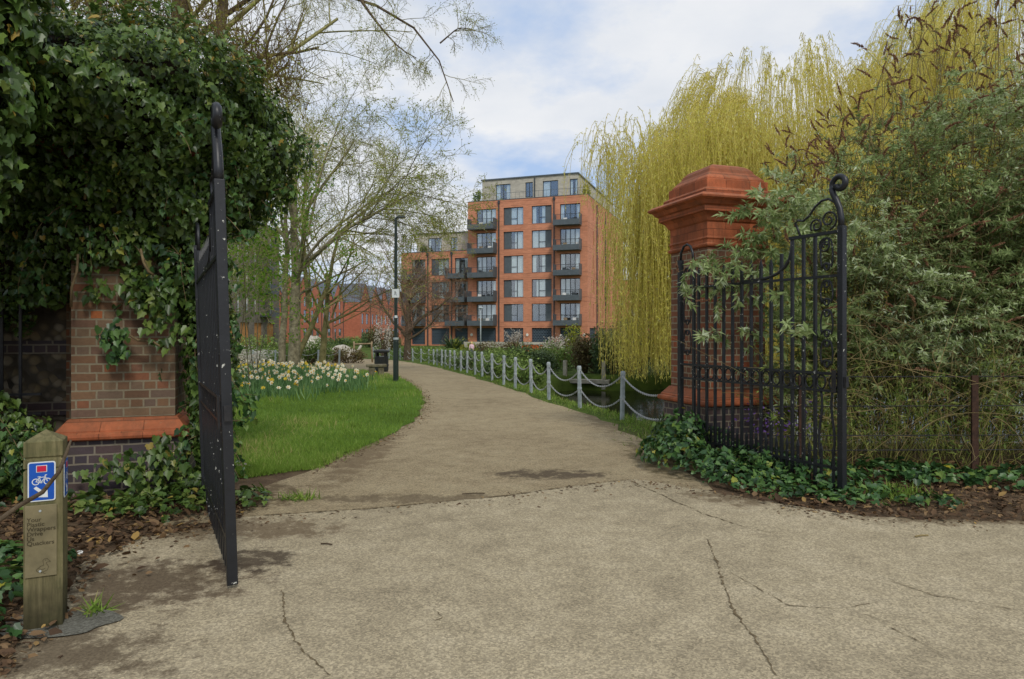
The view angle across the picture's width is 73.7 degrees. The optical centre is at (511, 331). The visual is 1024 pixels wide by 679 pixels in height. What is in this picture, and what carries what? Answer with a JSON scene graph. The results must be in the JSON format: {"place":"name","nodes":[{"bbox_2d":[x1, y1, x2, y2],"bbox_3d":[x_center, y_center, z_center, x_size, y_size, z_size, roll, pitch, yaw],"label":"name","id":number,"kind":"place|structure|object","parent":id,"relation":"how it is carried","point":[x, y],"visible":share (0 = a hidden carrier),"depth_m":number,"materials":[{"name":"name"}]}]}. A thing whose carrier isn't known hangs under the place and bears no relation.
{"place":"outdoors","nodes":[
{"label":"outdoors","id":0,"kind":"place"},
{"bbox_2d":[196,364,426,477],"bbox_3d":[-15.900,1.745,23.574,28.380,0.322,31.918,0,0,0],"label":"lawn","id":1,"kind":"structure","parent":0,"point":[369,409],"depth_m":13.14,"materials":[{"name":"green plant"}]},
{"bbox_2d":[66,0,359,363],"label":"sapling","id":2,"kind":"object","parent":1,"relation":"on","point":[339,171],"visible":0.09,"depth_m":11.86,"materials":[{"name":"green plant"}]},
{"bbox_2d":[231,342,271,365],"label":"shrub","id":3,"kind":"object","parent":1,"relation":"on","point":[249,356],"visible":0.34,"depth_m":32.58,"materials":[{"name":"white plant"}]},
{"bbox_2d":[46,0,503,402],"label":"bare tree","id":4,"kind":"object","parent":1,"relation":"on","point":[248,8],"visible":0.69,"depth_m":12.84,"materials":[{"name":"brown plant"}]},
{"bbox_2d":[227,145,338,391],"bbox_3d":[-6.671,-1.792,16.874,5.893,6.789,4.887,0,0,42],"label":"sapling","id":5,"kind":"object","parent":1,"relation":"on","point":[259,247],"visible":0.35,"depth_m":16.35,"materials":[{"name":"green plant"}]},
{"bbox_2d":[227,166,372,374],"bbox_3d":[-8.121,-1.760,20.687,7.190,6.731,4.756,0,0,0],"label":"sapling","id":6,"kind":"object","parent":1,"relation":"on","point":[279,254],"visible":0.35,"depth_m":20.80,"materials":[{"name":"green plant"}]},
{"bbox_2d":[236,361,377,400],"bbox_3d":[-7.195,1.411,22.276,4.787,0.578,14.729,0,0,-23],"label":"daffodil","id":7,"kind":"object","parent":1,"relation":"on","point":[321,383],"depth_m":18.66,"materials":[{"name":"plant"}]},
{"bbox_2d":[162,2,506,366],"bbox_3d":[-8.597,-5.927,29.639,16.769,15.469,13.901,0,0,0],"label":"bare tree","id":8,"kind":"object","parent":1,"relation":"on","point":[294,352],"visible":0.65,"depth_m":27.47,"materials":[{"name":"brown plant"}]},
{"bbox_2d":[259,99,419,359],"bbox_3d":[-8.000,-4.544,30.226,8.016,12.817,7.069,0,0,0],"label":"bare tree","id":9,"kind":"object","parent":1,"relation":"on","point":[305,339],"visible":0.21,"depth_m":30.25,"materials":[{"name":"brown plant"}]},
{"bbox_2d":[252,117,470,363],"bbox_3d":[-7.116,-3.436,31.410,10.740,10.603,7.431,0,0,0],"label":"bare tree","id":10,"kind":"object","parent":1,"relation":"on","point":[323,342],"visible":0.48,"depth_m":30.94,"materials":[{"name":"brown plant"}]},
{"bbox_2d":[366,364,386,375],"bbox_3d":[-4.849,1.415,24.400,0.720,0.470,0.400,0,0,-14],"label":"stone bench","id":11,"kind":"object","parent":1,"relation":"on","point":[373,366],"visible":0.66,"depth_m":24.23,"materials":[{"name":"stone"}]},
{"bbox_2d":[163,356,711,524],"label":"path","id":12,"kind":"structure","parent":0,"point":[470,434],"depth_m":8.55,"materials":[{"name":"beige concrete"}]},
{"bbox_2d":[312,372,435,473],"bbox_3d":[-3.497,1.644,19.033,2.329,0.163,22.892,0,0,-12],"label":"debris","id":13,"kind":"object","parent":12,"relation":"on","point":[393,435],"visible":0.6,"depth_m":10.73,"materials":[{"name":"brown plant"}]},
{"bbox_2d":[373,349,389,371],"bbox_3d":[-5.431,1.226,28.400,0.678,0.930,0.678,0,0,0],"label":"litter bin","id":14,"kind":"object","parent":12,"relation":"on","point":[378,359],"visible":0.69,"depth_m":28.18,"materials":[{"name":"black plastic"}]},
{"bbox_2d":[436,335,465,350],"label":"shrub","id":15,"kind":"object","parent":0,"point":[448,344],"visible":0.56,"depth_m":61.49,"materials":[{"name":"green plant"}]},
{"bbox_2d":[0,479,1023,678],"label":"pavement","id":16,"kind":"structure","parent":0,"point":[641,580],"depth_m":4.09,"materials":[{"name":"beige concrete"}]},
{"bbox_2d":[0,609,123,637],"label":"footing","id":17,"kind":"object","parent":16,"relation":"on","point":[77,622],"visible":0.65,"depth_m":3.69,"materials":[{"name":"concrete"}]},
{"bbox_2d":[23,429,67,629],"bbox_3d":[-2.533,1.167,3.716,0.184,1.265,0.190,0,0,-26],"label":"marker post","id":18,"kind":"object","parent":17,"relation":"on","point":[45,557],"visible":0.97,"depth_m":3.64,"materials":[{"name":"wood"}]},
{"bbox_2d":[0,440,71,521],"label":"bare stick","id":19,"kind":"object","parent":18,"relation":"attached to","point":[29,499],"visible":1,"depth_m":3.43,"materials":[{"name":"brown wood"}]},
{"bbox_2d":[194,102,237,585],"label":"iron gate","id":20,"kind":"structure","parent":16,"relation":"on","point":[214,369],"depth_m":4.52,"materials":[{"name":"black metal"}]},
{"bbox_2d":[71,477,932,616],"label":"weeds","id":21,"kind":"object","parent":16,"relation":"on","point":[90,610],"visible":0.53,"depth_m":6.43,"materials":[{"name":"green plant"}]},
{"bbox_2d":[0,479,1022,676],"bbox_3d":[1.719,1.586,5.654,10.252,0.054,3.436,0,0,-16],"label":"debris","id":22,"kind":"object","parent":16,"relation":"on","point":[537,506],"visible":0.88,"depth_m":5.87,"materials":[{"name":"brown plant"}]},
{"bbox_2d":[0,339,1023,671],"bbox_3d":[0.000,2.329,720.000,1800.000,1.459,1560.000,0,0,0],"label":"ground","id":23,"kind":"structure","parent":0,"point":[652,383],"depth_m":7.17,"materials":[{"name":"soil"}]},
{"bbox_2d":[0,283,41,496],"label":"iron railing","id":24,"kind":"object","parent":23,"relation":"on","point":[20,394],"visible":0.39,"depth_m":6.66,"materials":[{"name":"black metal"}]},
{"bbox_2d":[4,277,70,431],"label":"brick wall","id":25,"kind":"structure","parent":23,"relation":"on","point":[46,358],"depth_m":7.15,"materials":[{"name":"red brick"}]},
{"bbox_2d":[0,539,76,638],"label":"ground ivy","id":26,"kind":"object","parent":23,"relation":"on","point":[9,548],"visible":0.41,"depth_m":4.09,"materials":[{"name":"green plant"}]},
{"bbox_2d":[35,138,198,500],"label":"gate pillar","id":27,"kind":"structure","parent":23,"relation":"on","point":[132,401],"depth_m":6.59,"materials":[{"name":"brown brick"}]},
{"bbox_2d":[0,0,334,506],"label":"ivy","id":28,"kind":"object","parent":27,"relation":"attached to","point":[121,107],"visible":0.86,"depth_m":6.36,"materials":[{"name":"green plant"}]},
{"bbox_2d":[0,0,70,222],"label":"ivy","id":29,"kind":"object","parent":28,"relation":"attached to","point":[20,111],"visible":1,"depth_m":5.03,"materials":[{"name":"green plant"}]},
{"bbox_2d":[12,460,272,522],"bbox_3d":[-3.279,1.431,6.189,2.127,0.430,1.112,0,0,0],"label":"ground ivy","id":30,"kind":"object","parent":23,"relation":"on","point":[191,482],"visible":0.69,"depth_m":6.02,"materials":[{"name":"green plant"}]},
{"bbox_2d":[227,226,279,346],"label":"dark block","id":31,"kind":"structure","parent":23,"relation":"on","point":[252,326],"depth_m":81.11,"materials":[{"name":"green brick"}]},
{"bbox_2d":[233,333,277,359],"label":"shrub","id":32,"kind":"object","parent":23,"relation":"on","point":[266,345],"visible":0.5,"depth_m":47.50,"materials":[{"name":"green plant"}]},
{"bbox_2d":[259,347,301,365],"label":"shrub","id":33,"kind":"object","parent":23,"relation":"on","point":[272,357],"visible":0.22,"depth_m":35.69,"materials":[{"name":"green plant"}]},
{"bbox_2d":[300,277,309,340],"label":"gabled house","id":34,"kind":"structure","parent":23,"relation":"on","point":[303,311],"depth_m":118.50,"materials":[{"name":"brick"}]},
{"bbox_2d":[277,335,334,364],"bbox_3d":[-11.390,1.094,38.170,3.186,1.893,2.322,0,0,0],"label":"shrub","id":35,"kind":"object","parent":23,"relation":"on","point":[313,351],"visible":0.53,"depth_m":37.97,"materials":[{"name":"green plant"}]},
{"bbox_2d":[310,279,321,337],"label":"gabled house","id":36,"kind":"structure","parent":23,"relation":"on","point":[318,324],"depth_m":123.62,"materials":[{"name":"brick"}]},
{"bbox_2d":[317,281,332,339],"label":"gabled house","id":37,"kind":"structure","parent":23,"relation":"on","point":[330,333],"depth_m":130.49,"materials":[{"name":"brick"}]},
{"bbox_2d":[330,283,343,340],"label":"gabled house","id":38,"kind":"structure","parent":23,"relation":"on","point":[338,330],"depth_m":134.78,"materials":[{"name":"brick"}]},
{"bbox_2d":[330,346,367,362],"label":"shrub","id":39,"kind":"object","parent":23,"relation":"on","point":[357,356],"visible":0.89,"depth_m":41.66,"materials":[{"name":"brown plant"}]},
{"bbox_2d":[340,283,370,338],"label":"gabled house","id":40,"kind":"structure","parent":23,"relation":"on","point":[357,325],"depth_m":142.37,"materials":[{"name":"brick"}]},
{"bbox_2d":[359,330,379,347],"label":"shrub","id":41,"kind":"object","parent":23,"relation":"on","point":[364,335],"visible":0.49,"depth_m":79.85,"materials":[{"name":"green plant"}]},
{"bbox_2d":[368,286,379,331],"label":"gabled house","id":42,"kind":"structure","parent":23,"relation":"on","point":[373,322],"depth_m":151.56,"materials":[{"name":"brick"}]},
{"bbox_2d":[373,316,392,355],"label":"shrub","id":43,"kind":"object","parent":23,"relation":"on","point":[385,347],"visible":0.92,"depth_m":59.88,"materials":[{"name":"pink plant"}]},
{"bbox_2d":[377,287,388,338],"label":"gabled house","id":44,"kind":"structure","parent":23,"relation":"on","point":[384,324],"depth_m":158.32,"materials":[{"name":"brick"}]},
{"bbox_2d":[365,323,403,348],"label":"shrub","id":45,"kind":"object","parent":23,"relation":"on","point":[375,337],"visible":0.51,"depth_m":71.14,"materials":[{"name":"green plant"}]},
{"bbox_2d":[392,216,404,380],"bbox_3d":[-3.582,-0.925,21.600,0.406,5.450,0.176,0,0,0],"label":"lamp post","id":46,"kind":"object","parent":23,"relation":"on","point":[395,293],"visible":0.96,"depth_m":21.55,"materials":[{"name":"black metal"}]},
{"bbox_2d":[343,234,479,359],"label":"bare tree","id":47,"kind":"object","parent":23,"relation":"on","point":[410,325],"visible":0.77,"depth_m":49.87,"materials":[{"name":"brown plant"}]},
{"bbox_2d":[454,348,488,370],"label":"shrub","id":48,"kind":"object","parent":23,"relation":"on","point":[464,361],"visible":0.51,"depth_m":29.69,"materials":[{"name":"green plant"}]},
{"bbox_2d":[474,341,512,351],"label":"shrub","id":49,"kind":"object","parent":23,"relation":"on","point":[481,347],"visible":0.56,"depth_m":66.21,"materials":[{"name":"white plant"}]},
{"bbox_2d":[479,352,521,375],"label":"shrub","id":50,"kind":"object","parent":23,"relation":"on","point":[489,363],"visible":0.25,"depth_m":24.25,"materials":[{"name":"green plant"}]},
{"bbox_2d":[489,353,527,379],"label":"shrub","id":51,"kind":"object","parent":23,"relation":"on","point":[497,368],"visible":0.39,"depth_m":22.34,"materials":[{"name":"green plant"}]},
{"bbox_2d":[401,172,622,345],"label":"apartment block","id":52,"kind":"structure","parent":23,"relation":"on","point":[533,273],"depth_m":85.38,"materials":[{"name":"red brick"}]},
{"bbox_2d":[428,238,441,250],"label":"window","id":53,"kind":"structure","parent":52,"relation":"in","point":[437,248],"depth_m":91.43,"materials":[{"name":"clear glass"}]},
{"bbox_2d":[432,282,448,298],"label":"window","id":54,"kind":"structure","parent":52,"relation":"in","point":[445,284],"depth_m":89.01,"materials":[{"name":"grey glass"}]},
{"bbox_2d":[432,259,448,275],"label":"window","id":55,"kind":"structure","parent":52,"relation":"in","point":[439,272],"depth_m":89.05,"materials":[{"name":"grey glass"}]},
{"bbox_2d":[455,258,467,272],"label":"window","id":56,"kind":"structure","parent":52,"relation":"in","point":[460,263],"depth_m":88.25,"materials":[{"name":"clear glass"}]},
{"bbox_2d":[477,304,495,320],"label":"window","id":57,"kind":"structure","parent":52,"relation":"in","point":[488,309],"depth_m":86.54,"materials":[{"name":"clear glass"}]},
{"bbox_2d":[477,280,495,295],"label":"window","id":58,"kind":"structure","parent":52,"relation":"in","point":[487,286],"depth_m":86.97,"materials":[{"name":"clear glass"}]},
{"bbox_2d":[477,256,495,271],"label":"window","id":59,"kind":"structure","parent":52,"relation":"in","point":[487,262],"depth_m":86.88,"materials":[{"name":"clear glass"}]},
{"bbox_2d":[477,233,495,247],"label":"window","id":60,"kind":"structure","parent":52,"relation":"in","point":[480,240],"depth_m":86.95,"materials":[{"name":"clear glass"}]},
{"bbox_2d":[477,209,495,223],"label":"window","id":61,"kind":"structure","parent":52,"relation":"in","point":[492,213],"depth_m":86.61,"materials":[{"name":"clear glass"}]},
{"bbox_2d":[496,184,509,199],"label":"window","id":62,"kind":"structure","parent":52,"relation":"in","point":[504,194],"depth_m":87.76,"materials":[{"name":"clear glass"}]},
{"bbox_2d":[504,304,522,321],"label":"window","id":63,"kind":"structure","parent":52,"relation":"in","point":[512,312],"depth_m":85.62,"materials":[{"name":"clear glass"}]},
{"bbox_2d":[504,280,522,297],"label":"window","id":64,"kind":"structure","parent":52,"relation":"in","point":[512,288],"depth_m":85.45,"materials":[{"name":"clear glass"}]},
{"bbox_2d":[504,255,522,272],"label":"window","id":65,"kind":"structure","parent":52,"relation":"in","point":[512,264],"depth_m":85.43,"materials":[{"name":"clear glass"}]},
{"bbox_2d":[504,231,522,248],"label":"window","id":66,"kind":"structure","parent":52,"relation":"in","point":[512,240],"depth_m":85.45,"materials":[{"name":"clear glass"}]},
{"bbox_2d":[504,207,522,224],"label":"window","id":67,"kind":"structure","parent":52,"relation":"in","point":[512,216],"depth_m":85.43,"materials":[{"name":"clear glass"}]},
{"bbox_2d":[532,303,551,320],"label":"window","id":68,"kind":"structure","parent":52,"relation":"in","point":[542,312],"depth_m":84.66,"materials":[{"name":"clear glass"}]},
{"bbox_2d":[532,279,551,296],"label":"window","id":69,"kind":"structure","parent":52,"relation":"in","point":[542,287],"depth_m":84.17,"materials":[{"name":"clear glass"}]},
{"bbox_2d":[532,254,551,272],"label":"window","id":70,"kind":"structure","parent":52,"relation":"in","point":[540,263],"depth_m":84.17,"materials":[{"name":"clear glass"}]},
{"bbox_2d":[532,230,551,247],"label":"window","id":71,"kind":"structure","parent":52,"relation":"in","point":[540,238],"depth_m":84.17,"materials":[{"name":"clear glass"}]},
{"bbox_2d":[532,205,551,223],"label":"window","id":72,"kind":"structure","parent":52,"relation":"in","point":[543,214],"depth_m":84.17,"materials":[{"name":"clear glass"}]},
{"bbox_2d":[543,180,557,196],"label":"window","id":73,"kind":"structure","parent":52,"relation":"in","point":[547,185],"depth_m":85.68,"materials":[{"name":"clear glass"}]},
{"bbox_2d":[560,303,579,319],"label":"window","id":74,"kind":"structure","parent":52,"relation":"in","point":[567,310],"depth_m":83.31,"materials":[{"name":"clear glass"}]},
{"bbox_2d":[560,278,579,294],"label":"window","id":75,"kind":"structure","parent":52,"relation":"in","point":[567,283],"depth_m":83.21,"materials":[{"name":"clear glass"}]},
{"bbox_2d":[560,253,579,269],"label":"window","id":76,"kind":"structure","parent":52,"relation":"in","point":[573,259],"depth_m":83.31,"materials":[{"name":"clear glass"}]},
{"bbox_2d":[560,228,579,244],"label":"window","id":77,"kind":"structure","parent":52,"relation":"in","point":[568,235],"depth_m":82.94,"materials":[{"name":"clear glass"}]},
{"bbox_2d":[560,203,579,218],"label":"window","id":78,"kind":"structure","parent":52,"relation":"in","point":[575,208],"depth_m":83.31,"materials":[{"name":"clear glass"}]},
{"bbox_2d":[570,179,577,194],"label":"window","id":79,"kind":"structure","parent":52,"relation":"in","point":[573,182],"depth_m":84.54,"materials":[{"name":"clear glass"}]},
{"bbox_2d":[0,458,1023,675],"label":"leaf litter","id":80,"kind":"object","parent":23,"relation":"on","point":[5,650],"visible":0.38,"depth_m":5.74,"materials":[{"name":"brown plant"}]},
{"bbox_2d":[504,329,528,345],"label":"flowering plant","id":81,"kind":"object","parent":23,"relation":"on","point":[518,336],"visible":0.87,"depth_m":60.88,"materials":[{"name":"white plant"}]},
{"bbox_2d":[490,347,544,373],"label":"shrub","id":82,"kind":"object","parent":23,"relation":"on","point":[512,354],"visible":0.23,"depth_m":26.16,"materials":[{"name":"green plant"}]},
{"bbox_2d":[506,357,545,388],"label":"shrub","id":83,"kind":"object","parent":23,"relation":"on","point":[524,376],"visible":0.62,"depth_m":20.92,"materials":[{"name":"green plant"}]},
{"bbox_2d":[464,342,591,347],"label":"garden wall","id":84,"kind":"structure","parent":23,"relation":"on","point":[504,343],"depth_m":79.09,"materials":[{"name":"brick"}]},
{"bbox_2d":[510,340,559,373],"bbox_3d":[0.876,1.125,26.525,1.934,1.525,1.437,0,0,20],"label":"shrub","id":85,"kind":"object","parent":23,"relation":"on","point":[541,354],"visible":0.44,"depth_m":26.23,"materials":[{"name":"green plant"}]},
{"bbox_2d":[422,361,663,445],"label":"verge grass","id":86,"kind":"structure","parent":23,"relation":"on","point":[647,423],"depth_m":13.97,"materials":[{"name":"green plant"}]},
{"bbox_2d":[577,366,581,407],"bbox_3d":[1.410,1.311,14.247,0.097,1.178,0.097,-2,1,-36],"label":"bollard","id":87,"kind":"object","parent":86,"relation":"on","point":[579,387],"visible":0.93,"depth_m":14.21,"materials":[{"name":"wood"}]},
{"bbox_2d":[620,371,625,419],"bbox_3d":[1.996,1.311,12.342,0.097,1.178,0.097,1,0,-44],"label":"bollard","id":88,"kind":"object","parent":86,"relation":"on","point":[622,395],"visible":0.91,"depth_m":12.31,"materials":[{"name":"metal"}]},
{"bbox_2d":[547,362,550,399],"bbox_3d":[0.859,1.311,15.957,0.097,1.178,0.097,0,-1,-13],"label":"bollard","id":89,"kind":"object","parent":23,"relation":"on","point":[548,381],"visible":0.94,"depth_m":15.93,"materials":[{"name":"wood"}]},
{"bbox_2d":[528,346,576,370],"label":"shrub","id":90,"kind":"object","parent":23,"relation":"on","point":[560,357],"visible":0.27,"depth_m":29.42,"materials":[{"name":"green plant"}]},
{"bbox_2d":[538,333,569,352],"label":"flowering plant","id":91,"kind":"object","parent":23,"relation":"on","point":[554,339],"visible":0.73,"depth_m":49.99,"materials":[{"name":"white plant"}]},
{"bbox_2d":[540,339,572,368],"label":"shrub","id":92,"kind":"object","parent":23,"relation":"on","point":[554,350],"visible":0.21,"depth_m":31.77,"materials":[{"name":"green plant"}]},
{"bbox_2d":[562,323,582,348],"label":"shrub","id":93,"kind":"object","parent":23,"relation":"on","point":[571,338],"visible":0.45,"depth_m":59.52,"materials":[{"name":"green plant"}]},
{"bbox_2d":[559,331,612,372],"bbox_3d":[3.010,0.948,27.162,2.264,1.877,1.273,0,0,0],"label":"shrub","id":94,"kind":"object","parent":23,"relation":"on","point":[583,359],"visible":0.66,"depth_m":26.83,"materials":[{"name":"brown plant"}]},
{"bbox_2d":[588,322,631,374],"bbox_3d":[3.789,0.745,26.233,1.720,2.282,1.672,0,0,0],"label":"shrub","id":95,"kind":"object","parent":23,"relation":"on","point":[596,351],"visible":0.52,"depth_m":26.05,"materials":[{"name":"green plant"}]},
{"bbox_2d":[601,328,664,372],"bbox_3d":[4.813,0.807,27.237,2.703,2.215,1.661,0,0,0],"label":"shrub","id":96,"kind":"object","parent":23,"relation":"on","point":[648,358],"visible":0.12,"depth_m":27.03,"materials":[{"name":"green plant"}]},
{"bbox_2d":[648,164,788,449],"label":"gate pillar","id":97,"kind":"structure","parent":23,"relation":"on","point":[691,206],"depth_m":9.05,"materials":[{"name":"red brick"}]},
{"bbox_2d":[677,173,848,494],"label":"iron gate","id":98,"kind":"structure","parent":23,"relation":"on","point":[841,378],"depth_m":7.24,"materials":[{"name":"black metal"}]},
{"bbox_2d":[635,407,905,508],"bbox_3d":[2.668,1.284,7.464,1.658,0.715,3.034,0,0,-31],"label":"ground ivy","id":99,"kind":"object","parent":23,"relation":"on","point":[689,442],"visible":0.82,"depth_m":7.22,"materials":[{"name":"green plant"}]},
{"bbox_2d":[729,401,819,436],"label":"purple flowers","id":100,"kind":"object","parent":23,"relation":"on","point":[776,423],"visible":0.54,"depth_m":8.00,"materials":[{"name":"purple plant"}]},
{"bbox_2d":[562,30,1019,391],"bbox_3d":[9.244,-4.094,23.904,15.237,12.481,14.299,0,0,0],"label":"willow tree","id":101,"kind":"object","parent":23,"relation":"on","point":[721,141],"visible":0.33,"depth_m":20.48,"materials":[{"name":"yellow plant"}]},
{"bbox_2d":[665,232,1023,471],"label":"dry stems","id":102,"kind":"object","parent":23,"relation":"on","point":[932,411],"visible":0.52,"depth_m":7.79,"materials":[{"name":"brown plant"}]},
{"bbox_2d":[673,0,1023,469],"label":"buddleia bush","id":103,"kind":"object","parent":23,"relation":"on","point":[995,256],"visible":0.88,"depth_m":8.33,"materials":[{"name":"green plant"}]},
{"bbox_2d":[773,375,1023,471],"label":"estate fence","id":104,"kind":"object","parent":23,"relation":"on","point":[974,405],"visible":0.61,"depth_m":7.42,"materials":[{"name":"wood"}]},
{"bbox_2d":[822,0,1023,375],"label":"willow tree","id":105,"kind":"object","parent":23,"relation":"on","point":[972,30],"visible":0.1,"depth_m":22.15,"materials":[{"name":"yellow plant"}]},
{"bbox_2d":[848,456,1023,508],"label":"ground ivy","id":106,"kind":"object","parent":23,"relation":"on","point":[923,471],"visible":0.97,"depth_m":6.97,"materials":[{"name":"green plant"}]},
{"bbox_2d":[39,0,1023,290],"label":"sky","id":107,"kind":"structure","parent":0,"point":[563,66],"materials":[{"name":"white"}]},
{"bbox_2d":[551,384,1023,442],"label":"river water","id":108,"kind":"structure","parent":0,"point":[645,405],"depth_m":20.30,"materials":[{"name":"green liquid"}]},
{"bbox_2d":[563,360,609,389],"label":"jetty","id":109,"kind":"object","parent":108,"relation":"in","point":[603,381],"visible":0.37,"depth_m":24.72,"materials":[{"name":"grey wood"}]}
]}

